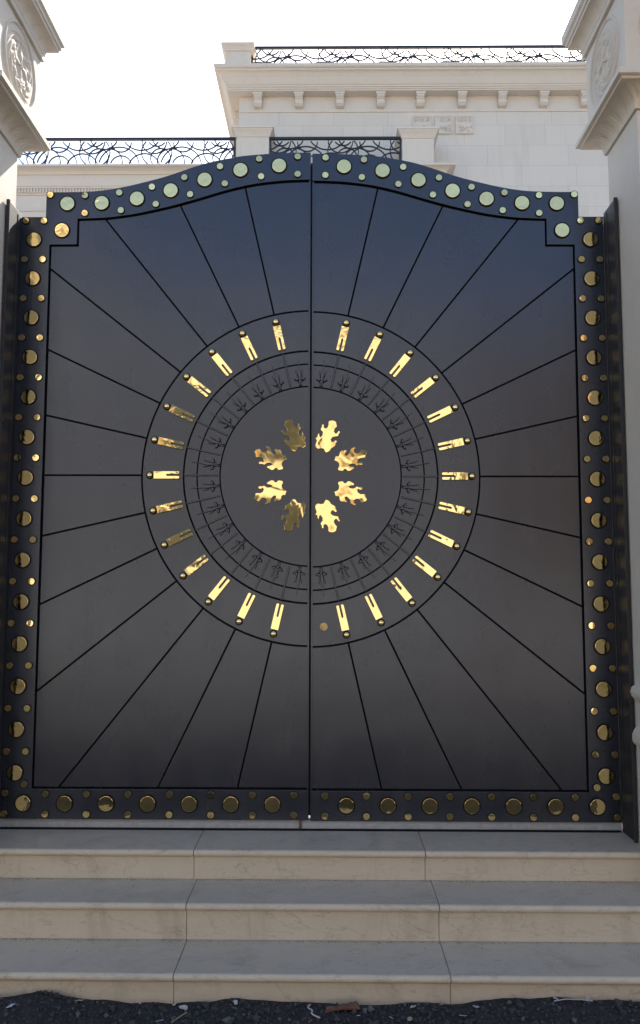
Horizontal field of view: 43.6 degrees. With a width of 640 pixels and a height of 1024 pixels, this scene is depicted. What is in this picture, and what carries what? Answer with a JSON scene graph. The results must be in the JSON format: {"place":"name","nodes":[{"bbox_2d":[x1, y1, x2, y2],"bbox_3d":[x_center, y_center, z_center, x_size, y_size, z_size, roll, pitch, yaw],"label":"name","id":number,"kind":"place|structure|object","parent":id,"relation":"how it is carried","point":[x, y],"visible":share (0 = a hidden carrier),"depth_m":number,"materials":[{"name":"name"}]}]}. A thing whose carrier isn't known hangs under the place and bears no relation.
{"place":"outdoors","nodes":[
{"label":"outdoors","id":0,"kind":"place"},
{"bbox_2d":[17,0,585,163],"label":"sky","id":1,"kind":"structure","parent":0,"point":[124,68],"materials":[{"name":"white"}]},
{"bbox_2d":[3,878,633,953],"bbox_3d":[-0.057,1.699,3.373,3.999,0.154,0.390,0,-5,1],"label":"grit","id":2,"kind":"object","parent":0,"point":[288,941],"visible":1,"depth_m":3.31,"materials":[{"name":"grey stone"}]},
{"bbox_2d":[0,990,639,1023],"bbox_3d":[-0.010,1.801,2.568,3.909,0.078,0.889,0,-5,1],"label":"gravel","id":3,"kind":"structure","parent":0,"point":[254,1017],"depth_m":2.93,"materials":[{"name":"black gravel"}]},
{"bbox_2d":[179,1005,187,1009],"bbox_3d":[-0.507,1.839,2.968,0.033,0.012,0.018,1,-5,-10],"label":"litter scrap","id":4,"kind":"object","parent":3,"relation":"on","point":[184,1007],"visible":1,"depth_m":2.97,"materials":[{"name":"paper"}]},
{"bbox_2d":[307,1004,319,1018],"bbox_3d":[-0.029,1.830,2.933,0.026,0.016,0.113,2,-5,-19],"label":"plastic strip","id":5,"kind":"object","parent":3,"relation":"on","point":[312,1011],"visible":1,"depth_m":2.92,"materials":[{"name":"white plastic"}]},
{"bbox_2d":[0,829,639,1004],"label":"stone steps","id":6,"kind":"structure","parent":3,"relation":"on","point":[250,918],"depth_m":3.31,"materials":[{"name":"stone"}]},
{"bbox_2d":[0,0,64,352],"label":"gate pillar","id":7,"kind":"structure","parent":6,"relation":"on","point":[31,35],"depth_m":4.02,"materials":[{"name":"stone"}]},
{"bbox_2d":[0,199,21,790],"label":"gate jamb","id":8,"kind":"object","parent":7,"relation":"attached to","point":[10,307],"visible":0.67,"depth_m":3.98,"materials":[{"name":"metal"}]},
{"bbox_2d":[0,153,311,828],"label":"gate leaf","id":9,"kind":"object","parent":8,"relation":"attached to","point":[158,651],"visible":1,"depth_m":4.03,"materials":[{"name":"paint"}]},
{"bbox_2d":[0,815,621,832],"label":"gate sill","id":10,"kind":"structure","parent":6,"relation":"on","point":[241,825],"depth_m":3.87,"materials":[{"name":"stone"}]},
{"bbox_2d":[561,0,639,842],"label":"gate pillar","id":11,"kind":"structure","parent":6,"relation":"on","point":[602,37],"depth_m":3.82,"materials":[{"name":"stone"}]},
{"bbox_2d":[603,197,637,842],"bbox_3d":[1.440,-0.007,3.944,0.078,3.100,0.236,0,-5,1],"label":"gate jamb","id":12,"kind":"object","parent":11,"relation":"attached to","point":[628,790],"visible":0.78,"depth_m":3.89,"materials":[{"name":"metal"}]},
{"bbox_2d":[310,154,621,822],"bbox_3d":[0.708,-0.185,4.039,1.502,3.382,0.062,0,-5,1],"label":"gate leaf","id":13,"kind":"object","parent":12,"relation":"attached to","point":[463,651],"visible":1,"depth_m":4.01,"materials":[{"name":"paint"}]},
{"bbox_2d":[325,1001,359,1012],"bbox_3d":[0.083,1.828,2.953,0.130,0.018,0.035,-4,1,-7],"label":"brick fragment","id":14,"kind":"object","parent":3,"relation":"on","point":[348,1006],"visible":1,"depth_m":2.95,"materials":[{"name":"brown brick"}]},
{"bbox_2d":[554,998,592,1001],"bbox_3d":[0.942,1.817,2.976,0.146,0.011,0.010,0,-5,1],"label":"plastic strip","id":15,"kind":"object","parent":3,"relation":"on","point":[572,999],"visible":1,"depth_m":2.98,"materials":[{"name":"white plastic"}]},
{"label":"courtyard","id":16,"kind":"structure","parent":0,"visible":0},
{"bbox_2d":[16,42,608,217],"bbox_3d":[3.477,-3.786,23.707,26.300,14.308,11.610,0,-5,1],"label":"villa","id":17,"kind":"object","parent":16,"relation":"on","point":[518,124],"visible":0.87,"depth_m":19.31,"materials":[{"name":"stone"}]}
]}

